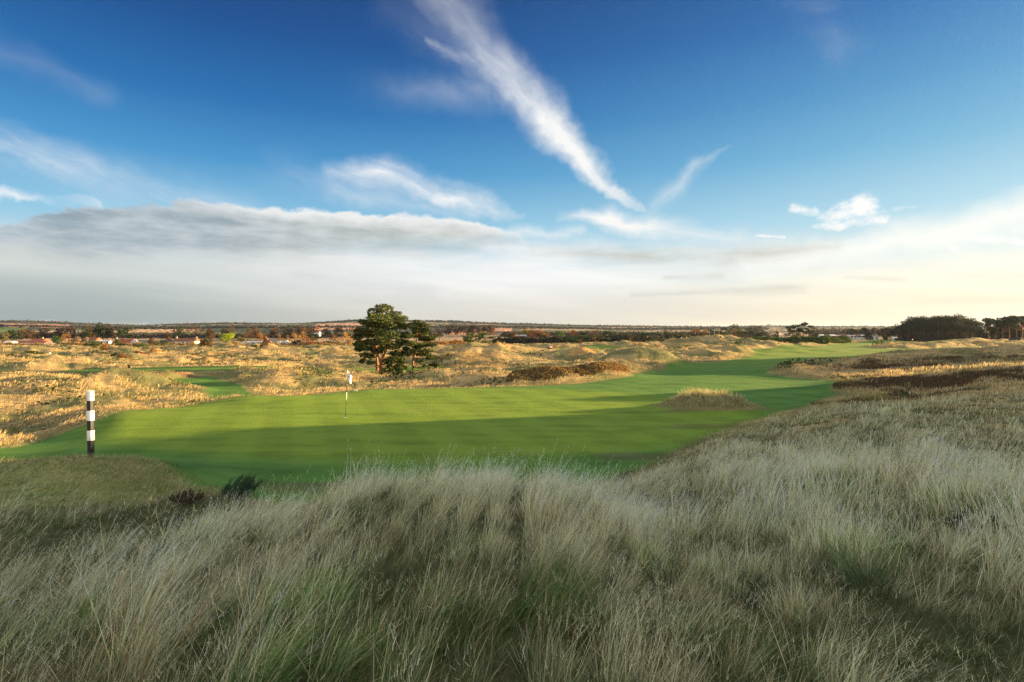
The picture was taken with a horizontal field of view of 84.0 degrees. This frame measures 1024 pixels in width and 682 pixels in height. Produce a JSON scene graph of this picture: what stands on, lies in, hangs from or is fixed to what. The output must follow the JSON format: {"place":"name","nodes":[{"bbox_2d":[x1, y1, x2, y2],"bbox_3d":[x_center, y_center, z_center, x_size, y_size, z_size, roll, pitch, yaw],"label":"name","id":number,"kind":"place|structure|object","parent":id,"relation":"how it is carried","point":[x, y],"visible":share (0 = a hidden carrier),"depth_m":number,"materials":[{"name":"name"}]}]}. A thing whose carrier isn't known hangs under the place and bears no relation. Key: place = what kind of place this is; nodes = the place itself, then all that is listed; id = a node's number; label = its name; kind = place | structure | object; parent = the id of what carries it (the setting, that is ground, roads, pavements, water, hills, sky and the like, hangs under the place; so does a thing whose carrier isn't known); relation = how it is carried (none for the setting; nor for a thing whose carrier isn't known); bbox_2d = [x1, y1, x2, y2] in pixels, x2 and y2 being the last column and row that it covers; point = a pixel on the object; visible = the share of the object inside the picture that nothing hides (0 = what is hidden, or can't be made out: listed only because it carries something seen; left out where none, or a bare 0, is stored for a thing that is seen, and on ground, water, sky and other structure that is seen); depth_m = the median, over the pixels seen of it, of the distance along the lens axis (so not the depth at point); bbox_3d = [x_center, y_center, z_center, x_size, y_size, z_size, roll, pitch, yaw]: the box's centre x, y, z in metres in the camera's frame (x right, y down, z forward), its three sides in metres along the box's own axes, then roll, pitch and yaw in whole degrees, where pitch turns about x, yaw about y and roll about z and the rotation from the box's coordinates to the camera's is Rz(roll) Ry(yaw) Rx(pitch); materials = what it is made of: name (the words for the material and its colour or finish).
{"place":"outdoors","nodes":[
{"label":"outdoors","id":0,"kind":"place"},
{"bbox_2d":[0,334,1023,681],"bbox_3d":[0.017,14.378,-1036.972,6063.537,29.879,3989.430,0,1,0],"label":"ground","id":1,"kind":"structure","parent":0,"point":[702,354],"depth_m":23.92,"materials":[{"name":"plant"}]},
{"bbox_2d":[0,332,9,342],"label":"broadleaf tree","id":2,"kind":"object","parent":1,"relation":"on","point":[3,338],"visible":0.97,"depth_m":330.51,"materials":[{"name":"green plant"}]},
{"bbox_2d":[5,330,25,340],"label":"broadleaf tree","id":3,"kind":"object","parent":1,"relation":"on","point":[13,334],"visible":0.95,"depth_m":417.27,"materials":[{"name":"green plant"}]},
{"bbox_2d":[17,328,36,340],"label":"broadleaf tree","id":4,"kind":"object","parent":1,"relation":"on","point":[30,333],"visible":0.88,"depth_m":427.88,"materials":[{"name":"brown plant"}]},
{"bbox_2d":[16,341,52,342],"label":"outbuilding","id":5,"kind":"structure","parent":1,"relation":"on","point":[35,341],"depth_m":348.62,"materials":[{"name":"brown tile"}]},
{"bbox_2d":[32,328,53,338],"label":"broadleaf tree","id":6,"kind":"object","parent":1,"relation":"on","point":[46,334],"visible":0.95,"depth_m":438.72,"materials":[{"name":"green plant"}]},
{"bbox_2d":[51,335,62,343],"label":"broadleaf tree","id":7,"kind":"object","parent":1,"relation":"on","point":[55,338],"visible":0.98,"depth_m":318.15,"materials":[{"name":"green plant"}]},
{"bbox_2d":[52,327,73,339],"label":"broadleaf tree","id":8,"kind":"object","parent":1,"relation":"on","point":[60,330],"visible":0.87,"depth_m":448.27,"materials":[{"name":"brown plant"}]},
{"bbox_2d":[64,336,82,342],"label":"bush","id":9,"kind":"object","parent":1,"relation":"on","point":[75,339],"visible":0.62,"depth_m":309.84,"materials":[{"name":"brown plant"}]},
{"bbox_2d":[77,327,89,338],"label":"broadleaf tree","id":10,"kind":"object","parent":1,"relation":"on","point":[82,333],"visible":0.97,"depth_m":453.64,"materials":[{"name":"green plant"}]},
{"bbox_2d":[85,324,97,336],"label":"broadleaf tree","id":11,"kind":"object","parent":1,"relation":"on","point":[90,332],"visible":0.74,"depth_m":458.74,"materials":[{"name":"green plant"}]},
{"bbox_2d":[84,340,101,347],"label":"broadleaf tree","id":12,"kind":"object","parent":1,"relation":"on","point":[94,344],"visible":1,"depth_m":204.36,"materials":[{"name":"green plant"}]},
{"bbox_2d":[86,337,101,341],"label":"house","id":13,"kind":"structure","parent":1,"relation":"on","point":[91,339],"depth_m":328.81,"materials":[{"name":"stone"}]},
{"bbox_2d":[91,322,108,338],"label":"broadleaf tree","id":14,"kind":"object","parent":1,"relation":"on","point":[99,331],"visible":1,"depth_m":446.34,"materials":[{"name":"green plant"}]},
{"bbox_2d":[105,323,122,341],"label":"broadleaf tree","id":15,"kind":"object","parent":1,"relation":"on","point":[110,333],"visible":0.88,"depth_m":453.61,"materials":[{"name":"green plant"}]},
{"bbox_2d":[112,337,134,343],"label":"house","id":16,"kind":"structure","parent":1,"relation":"on","point":[125,340],"depth_m":328.68,"materials":[{"name":"stone"}]},
{"bbox_2d":[116,353,133,358],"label":"bush","id":17,"kind":"object","parent":1,"relation":"on","point":[121,356],"visible":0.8,"depth_m":117.97,"materials":[{"name":"brown plant"}]},
{"bbox_2d":[118,324,132,338],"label":"broadleaf tree","id":18,"kind":"object","parent":1,"relation":"on","point":[122,333],"visible":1,"depth_m":450.74,"materials":[{"name":"green plant"}]},
{"bbox_2d":[0,451,251,514],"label":"mound turf","id":19,"kind":"structure","parent":1,"relation":"on","point":[70,458],"depth_m":13.36,"materials":[{"name":"green plant"}]},
{"bbox_2d":[86,390,94,456],"bbox_3d":[-11.368,2.364,15.343,0.162,2.050,0.167,0,1,-14],"label":"marker post","id":20,"kind":"object","parent":19,"relation":"on","point":[90,423],"visible":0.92,"depth_m":15.29,"materials":[{"name":"black paint"}]},
{"bbox_2d":[0,341,352,345],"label":"scrub belt","id":21,"kind":"object","parent":1,"relation":"on","point":[172,343],"visible":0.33,"depth_m":289.65,"materials":[{"name":"brown plant"}]},
{"bbox_2d":[170,325,185,338],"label":"broadleaf tree","id":22,"kind":"object","parent":1,"relation":"on","point":[179,331],"visible":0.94,"depth_m":459.49,"materials":[{"name":"green plant"}]},
{"bbox_2d":[167,489,203,503],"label":"heather bush","id":23,"kind":"object","parent":1,"relation":"on","point":[190,495],"visible":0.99,"depth_m":10.55,"materials":[{"name":"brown plant"}]},
{"bbox_2d":[172,337,200,343],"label":"house","id":24,"kind":"structure","parent":1,"relation":"on","point":[184,340],"depth_m":328.62,"materials":[{"name":"brown tile"}]},
{"bbox_2d":[198,340,212,347],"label":"bush","id":25,"kind":"object","parent":1,"relation":"on","point":[205,343],"visible":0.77,"depth_m":199.90,"materials":[{"name":"brown plant"}]},
{"bbox_2d":[205,327,215,339],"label":"broadleaf tree","id":26,"kind":"object","parent":1,"relation":"on","point":[210,334],"visible":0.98,"depth_m":427.48,"materials":[{"name":"brown plant"}]},
{"bbox_2d":[0,331,442,338],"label":"wood","id":27,"kind":"object","parent":1,"relation":"on","point":[161,335],"visible":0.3,"depth_m":636.38,"materials":[{"name":"plant"}]},
{"bbox_2d":[219,333,234,342],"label":"broadleaf tree","id":28,"kind":"object","parent":1,"relation":"on","point":[225,337],"visible":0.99,"depth_m":309.73,"materials":[{"name":"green plant"}]},
{"bbox_2d":[218,472,264,498],"bbox_3d":[-5.427,2.916,11.392,0.930,0.621,0.757,-1,1,-30],"label":"gorse bush","id":29,"kind":"object","parent":1,"relation":"on","point":[247,484],"visible":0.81,"depth_m":11.31,"materials":[{"name":"green plant"}]},
{"bbox_2d":[243,327,252,340],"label":"autumn tree","id":30,"kind":"object","parent":1,"relation":"on","point":[247,333],"visible":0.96,"depth_m":439.93,"materials":[{"name":"brown plant"}]},
{"bbox_2d":[251,327,263,338],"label":"broadleaf tree","id":31,"kind":"object","parent":1,"relation":"on","point":[255,331],"visible":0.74,"depth_m":457.92,"materials":[{"name":"brown plant"}]},
{"bbox_2d":[269,326,278,336],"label":"broadleaf tree","id":32,"kind":"object","parent":1,"relation":"on","point":[273,332],"visible":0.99,"depth_m":479.55,"materials":[{"name":"brown plant"}]},
{"bbox_2d":[278,326,298,340],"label":"broadleaf tree","id":33,"kind":"object","parent":1,"relation":"on","point":[285,333],"visible":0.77,"depth_m":469.68,"materials":[{"name":"brown plant"}]},
{"bbox_2d":[287,339,305,345],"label":"bush","id":34,"kind":"object","parent":1,"relation":"on","point":[297,342],"visible":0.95,"depth_m":249.92,"materials":[{"name":"brown plant"}]},
{"bbox_2d":[294,326,309,341],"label":"broadleaf tree","id":35,"kind":"object","parent":1,"relation":"on","point":[300,329],"visible":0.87,"depth_m":478.21,"materials":[{"name":"brown plant"}]},
{"bbox_2d":[305,333,321,340],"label":"pine tree","id":36,"kind":"object","parent":1,"relation":"on","point":[316,336],"visible":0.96,"depth_m":299.07,"materials":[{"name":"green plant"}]},
{"bbox_2d":[341,332,354,344],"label":"autumn tree","id":37,"kind":"object","parent":1,"relation":"on","point":[344,339],"visible":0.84,"depth_m":278.67,"materials":[{"name":"orange plant"}]},
{"bbox_2d":[364,318,386,370],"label":"pine tree","id":38,"kind":"object","parent":1,"relation":"on","point":[377,338],"visible":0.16,"depth_m":78.92,"materials":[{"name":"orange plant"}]},
{"bbox_2d":[350,303,409,374],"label":"pine tree","id":39,"kind":"object","parent":1,"relation":"on","point":[395,323],"visible":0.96,"depth_m":72.31,"materials":[{"name":"green plant"}]},
{"bbox_2d":[404,319,441,369],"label":"pine tree","id":40,"kind":"object","parent":1,"relation":"on","point":[423,335],"visible":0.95,"depth_m":73.19,"materials":[{"name":"green plant"}]},
{"bbox_2d":[1,354,868,506],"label":"semi rough","id":41,"kind":"object","parent":1,"relation":"on","point":[226,397],"visible":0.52,"depth_m":22.99,"materials":[{"name":"green plant"}]},
{"bbox_2d":[433,328,444,339],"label":"autumn tree","id":42,"kind":"object","parent":1,"relation":"on","point":[439,331],"visible":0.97,"depth_m":477.72,"materials":[{"name":"brown plant"}]},
{"bbox_2d":[425,339,467,344],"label":"scrub belt","id":43,"kind":"object","parent":1,"relation":"on","point":[455,341],"visible":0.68,"depth_m":296.00,"materials":[{"name":"brown plant"}]},
{"bbox_2d":[447,325,456,333],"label":"broadleaf tree","id":44,"kind":"object","parent":1,"relation":"on","point":[450,331],"visible":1,"depth_m":636.81,"materials":[{"name":"brown plant"}]},
{"bbox_2d":[459,325,467,335],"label":"broadleaf tree","id":45,"kind":"object","parent":1,"relation":"on","point":[464,328],"visible":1,"depth_m":636.83,"materials":[{"name":"brown plant"}]},
{"bbox_2d":[462,333,475,342],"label":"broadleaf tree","id":46,"kind":"object","parent":1,"relation":"on","point":[469,337],"visible":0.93,"depth_m":189.03,"materials":[{"name":"green plant"}]},
{"bbox_2d":[470,325,479,333],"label":"broadleaf tree","id":47,"kind":"object","parent":1,"relation":"on","point":[472,328],"visible":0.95,"depth_m":637.56,"materials":[{"name":"brown plant"}]},
{"bbox_2d":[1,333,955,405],"bbox_3d":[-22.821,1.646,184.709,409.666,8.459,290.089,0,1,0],"label":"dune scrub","id":48,"kind":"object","parent":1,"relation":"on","point":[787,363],"visible":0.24,"depth_m":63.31,"materials":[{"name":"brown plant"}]},
{"bbox_2d":[474,332,495,343],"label":"pine tree","id":49,"kind":"object","parent":1,"relation":"on","point":[482,336],"visible":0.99,"depth_m":185.36,"materials":[{"name":"green plant"}]},
{"bbox_2d":[0,340,981,505],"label":"fairway","id":50,"kind":"structure","parent":1,"relation":"on","point":[280,439],"depth_m":24.97,"materials":[{"name":"green plant"}]},
{"bbox_2d":[344,370,351,417],"bbox_3d":[-7.929,2.607,27.451,0.392,2.399,0.134,0,1,0],"label":"flagstick","id":51,"kind":"object","parent":50,"relation":"on","point":[349,376],"visible":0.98,"depth_m":27.43,"materials":[{"name":"white paint"}]},
{"bbox_2d":[501,332,517,336],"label":"broadleaf tree","id":52,"kind":"object","parent":1,"relation":"on","point":[511,334],"visible":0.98,"depth_m":418.51,"materials":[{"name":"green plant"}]},
{"bbox_2d":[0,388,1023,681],"bbox_3d":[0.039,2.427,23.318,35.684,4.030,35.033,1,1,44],"label":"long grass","id":53,"kind":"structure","parent":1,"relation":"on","point":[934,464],"depth_m":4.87,"materials":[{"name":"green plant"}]},
{"bbox_2d":[0,424,1023,681],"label":"grass thatch","id":54,"kind":"object","parent":1,"relation":"on","point":[646,590],"depth_m":4.01,"materials":[{"name":"green plant"}]},
{"bbox_2d":[555,336,575,342],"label":"bush","id":55,"kind":"object","parent":1,"relation":"on","point":[569,339],"visible":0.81,"depth_m":268.29,"materials":[{"name":"green plant"}]},
{"bbox_2d":[505,361,630,381],"bbox_3d":[6.087,2.742,52.691,14.890,1.690,3.517,-1,1,-26],"label":"bracken","id":56,"kind":"object","parent":1,"relation":"on","point":[587,369],"visible":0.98,"depth_m":51.18,"materials":[{"name":"brown plant"}]},
{"bbox_2d":[508,541,646,637],"bbox_3d":[0.390,1.512,3.483,0.833,0.527,0.819,0,1,0],"label":"grass tuft","id":57,"kind":"object","parent":1,"relation":"on","point":[533,603],"visible":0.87,"depth_m":3.38,"materials":[{"name":"green plant"}]},
{"bbox_2d":[571,335,589,342],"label":"pine tree","id":58,"kind":"object","parent":1,"relation":"on","point":[579,336],"visible":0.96,"depth_m":262.50,"materials":[{"name":"green plant"}]},
{"bbox_2d":[585,335,605,339],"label":"pine tree","id":59,"kind":"object","parent":1,"relation":"on","point":[593,337],"visible":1,"depth_m":261.24,"materials":[{"name":"green plant"}]},
{"bbox_2d":[492,333,699,343],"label":"hedge bank","id":60,"kind":"structure","parent":1,"relation":"on","point":[523,340],"depth_m":285.29,"materials":[{"name":"green plant"}]},
{"bbox_2d":[611,336,626,341],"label":"bush","id":61,"kind":"object","parent":1,"relation":"on","point":[619,339],"visible":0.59,"depth_m":274.67,"materials":[{"name":"green plant"}]},
{"bbox_2d":[623,335,638,341],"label":"pine tree","id":62,"kind":"object","parent":1,"relation":"on","point":[629,336],"visible":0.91,"depth_m":277.16,"materials":[{"name":"green plant"}]},
{"bbox_2d":[499,330,767,336],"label":"wood","id":63,"kind":"object","parent":1,"relation":"on","point":[565,333],"visible":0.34,"depth_m":699.55,"materials":[{"name":"green plant"}]},
{"bbox_2d":[638,333,655,340],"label":"pine tree","id":64,"kind":"object","parent":1,"relation":"on","point":[646,339],"visible":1,"depth_m":269.67,"materials":[{"name":"green plant"}]},
{"bbox_2d":[635,546,676,598],"bbox_3d":[1.147,1.847,4.501,0.318,0.348,0.312,0,1,0],"label":"gorse sprig","id":65,"kind":"object","parent":1,"relation":"on","point":[649,575],"visible":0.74,"depth_m":4.45,"materials":[{"name":"green plant"}]},
{"bbox_2d":[652,385,754,409],"bbox_3d":[10.510,2.947,30.627,5.789,1.188,3.198,0,1,0],"label":"grass tussock","id":66,"kind":"object","parent":1,"relation":"on","point":[708,395],"depth_m":30.08,"materials":[{"name":"beige plant"}]},
{"bbox_2d":[744,330,757,337],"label":"broadleaf tree","id":67,"kind":"object","parent":1,"relation":"on","point":[751,333],"visible":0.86,"depth_m":340.13,"materials":[{"name":"green plant"}]},
{"bbox_2d":[738,561,770,615],"bbox_3d":[1.859,1.909,4.335,0.306,0.431,0.236,0,1,0],"label":"gorse sprig","id":68,"kind":"object","parent":1,"relation":"on","point":[748,593],"visible":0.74,"depth_m":4.31,"materials":[{"name":"green plant"}]},
{"bbox_2d":[749,326,762,331],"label":"broadleaf tree","id":69,"kind":"object","parent":1,"relation":"on","point":[756,328],"visible":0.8,"depth_m":874.75,"materials":[{"name":"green plant"}]},
{"bbox_2d":[784,326,800,335],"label":"pine tree","id":70,"kind":"object","parent":1,"relation":"on","point":[790,330],"visible":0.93,"depth_m":300.59,"materials":[{"name":"green plant"}]},
{"bbox_2d":[752,335,851,343],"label":"gorse bank","id":71,"kind":"structure","parent":1,"relation":"on","point":[827,339],"depth_m":218.77,"materials":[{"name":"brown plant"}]},
{"bbox_2d":[791,322,814,335],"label":"pine tree","id":72,"kind":"object","parent":1,"relation":"on","point":[801,330],"visible":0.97,"depth_m":297.85,"materials":[{"name":"green plant"}]},
{"bbox_2d":[597,353,1023,404],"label":"heather","id":73,"kind":"object","parent":1,"relation":"on","point":[942,380],"visible":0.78,"depth_m":38.63,"materials":[{"name":"brown plant"}]},
{"bbox_2d":[846,328,857,338],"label":"pine tree","id":74,"kind":"object","parent":1,"relation":"on","point":[852,332],"visible":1,"depth_m":339.08,"materials":[{"name":"green plant"}]},
{"bbox_2d":[808,326,897,336],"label":"wood","id":75,"kind":"object","parent":1,"relation":"on","point":[833,330],"visible":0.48,"depth_m":679.30,"materials":[{"name":"green plant"}]},
{"bbox_2d":[811,534,929,605],"bbox_3d":[2.802,1.793,4.408,0.906,0.520,0.887,0,1,26],"label":"grass tuft","id":76,"kind":"object","parent":1,"relation":"on","point":[845,573],"visible":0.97,"depth_m":4.46,"materials":[{"name":"green plant"}]},
{"bbox_2d":[856,389,892,401],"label":"grass tuft","id":77,"kind":"object","parent":1,"relation":"on","point":[870,397],"visible":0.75,"depth_m":30.38,"materials":[{"name":"plant"}]},
{"bbox_2d":[894,324,906,334],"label":"pine tree","id":78,"kind":"object","parent":1,"relation":"on","point":[900,329],"visible":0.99,"depth_m":298.40,"materials":[{"name":"green plant"}]},
{"bbox_2d":[903,318,916,333],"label":"pine tree","id":79,"kind":"object","parent":1,"relation":"on","point":[909,325],"visible":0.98,"depth_m":299.62,"materials":[{"name":"green plant"}]},
{"bbox_2d":[904,316,922,333],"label":"pine tree","id":80,"kind":"object","parent":1,"relation":"on","point":[914,320],"visible":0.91,"depth_m":299.94,"materials":[{"name":"green plant"}]},
{"bbox_2d":[916,316,931,336],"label":"pine tree","id":81,"kind":"object","parent":1,"relation":"on","point":[923,324],"visible":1,"depth_m":296.69,"materials":[{"name":"green plant"}]},
{"bbox_2d":[922,316,936,337],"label":"pine tree","id":82,"kind":"object","parent":1,"relation":"on","point":[929,329],"visible":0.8,"depth_m":297.77,"materials":[{"name":"green plant"}]},
{"bbox_2d":[930,315,944,333],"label":"pine tree","id":83,"kind":"object","parent":1,"relation":"on","point":[935,320],"visible":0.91,"depth_m":295.85,"materials":[{"name":"green plant"}]},
{"bbox_2d":[897,332,981,337],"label":"plantation undergrowth","id":84,"kind":"object","parent":1,"relation":"on","point":[930,334],"visible":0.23,"depth_m":350.46,"materials":[{"name":"green plant"}]},
{"bbox_2d":[936,317,947,331],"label":"pine tree","id":85,"kind":"object","parent":1,"relation":"on","point":[942,324],"visible":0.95,"depth_m":295.31,"materials":[{"name":"green plant"}]},
{"bbox_2d":[944,313,961,336],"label":"pine tree","id":86,"kind":"object","parent":1,"relation":"on","point":[952,321],"visible":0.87,"depth_m":297.82,"materials":[{"name":"green plant"}]},
{"bbox_2d":[890,336,1023,341],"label":"plantation undergrowth","id":87,"kind":"object","parent":1,"relation":"on","point":[924,339],"visible":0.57,"depth_m":290.68,"materials":[{"name":"green plant"}]},
{"bbox_2d":[951,316,970,335],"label":"pine tree","id":88,"kind":"object","parent":1,"relation":"on","point":[957,328],"visible":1,"depth_m":294.21,"materials":[{"name":"green plant"}]},
{"bbox_2d":[964,318,977,337],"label":"pine tree","id":89,"kind":"object","parent":1,"relation":"on","point":[971,329],"visible":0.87,"depth_m":294.25,"materials":[{"name":"green plant"}]},
{"bbox_2d":[942,504,1014,539],"bbox_3d":[4.933,1.944,6.020,0.658,0.368,0.595,-1,1,-32],"label":"heather bush","id":90,"kind":"object","parent":1,"relation":"on","point":[959,516],"visible":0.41,"depth_m":6.05,"materials":[{"name":"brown plant"}]},
{"bbox_2d":[973,326,988,338],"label":"bush","id":91,"kind":"object","parent":1,"relation":"on","point":[981,331],"visible":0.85,"depth_m":284.28,"materials":[{"name":"green plant"}]},
{"bbox_2d":[979,318,999,338],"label":"pine tree","id":92,"kind":"object","parent":1,"relation":"on","point":[989,321],"visible":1,"depth_m":260.78,"materials":[{"name":"green plant"}]},
{"bbox_2d":[984,323,1000,338],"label":"bush","id":93,"kind":"object","parent":1,"relation":"on","point":[991,334],"visible":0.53,"depth_m":282.53,"materials":[{"name":"green plant"}]},
{"bbox_2d":[984,320,1006,338],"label":"pine tree","id":94,"kind":"object","parent":1,"relation":"on","point":[996,331],"visible":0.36,"depth_m":267.58,"materials":[{"name":"green plant"}]},
{"bbox_2d":[997,328,1015,337],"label":"bush","id":95,"kind":"object","parent":1,"relation":"on","point":[1005,333],"visible":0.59,"depth_m":281.10,"materials":[{"name":"green plant"}]},
{"bbox_2d":[998,318,1020,338],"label":"pine tree","id":96,"kind":"object","parent":1,"relation":"on","point":[1008,321],"visible":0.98,"depth_m":261.62,"materials":[{"name":"green plant"}]},
{"bbox_2d":[1002,315,1023,336],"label":"pine tree","id":97,"kind":"object","parent":1,"relation":"on","point":[1012,316],"visible":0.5,"depth_m":268.57,"materials":[{"name":"green plant"}]},
{"bbox_2d":[0,321,1023,334],"bbox_3d":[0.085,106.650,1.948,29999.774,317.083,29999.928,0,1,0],"label":"hills","id":98,"kind":"structure","parent":0,"point":[772,330],"depth_m":1459.98,"materials":[{"name":"brown plant"}]},
{"bbox_2d":[0,324,768,329],"bbox_3d":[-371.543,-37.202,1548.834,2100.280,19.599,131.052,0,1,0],"label":"wood","id":99,"kind":"object","parent":98,"relation":"on","point":[345,326],"visible":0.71,"depth_m":1543.30,"materials":[{"name":"green plant"}]},
{"bbox_2d":[0,319,1023,327],"bbox_3d":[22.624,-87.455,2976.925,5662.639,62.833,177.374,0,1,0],"label":"wood","id":100,"kind":"object","parent":98,"relation":"on","point":[349,320],"visible":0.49,"depth_m":2963.34,"materials":[{"name":"plant"}]},
{"bbox_2d":[720,324,740,331],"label":"broadleaf tree","id":101,"kind":"object","parent":98,"relation":"on","point":[726,328],"visible":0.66,"depth_m":892.04,"materials":[{"name":"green plant"}]},
{"bbox_2d":[0,0,1023,327],"label":"sky","id":102,"kind":"structure","parent":0,"point":[726,163],"materials":[{"name":"blue"}]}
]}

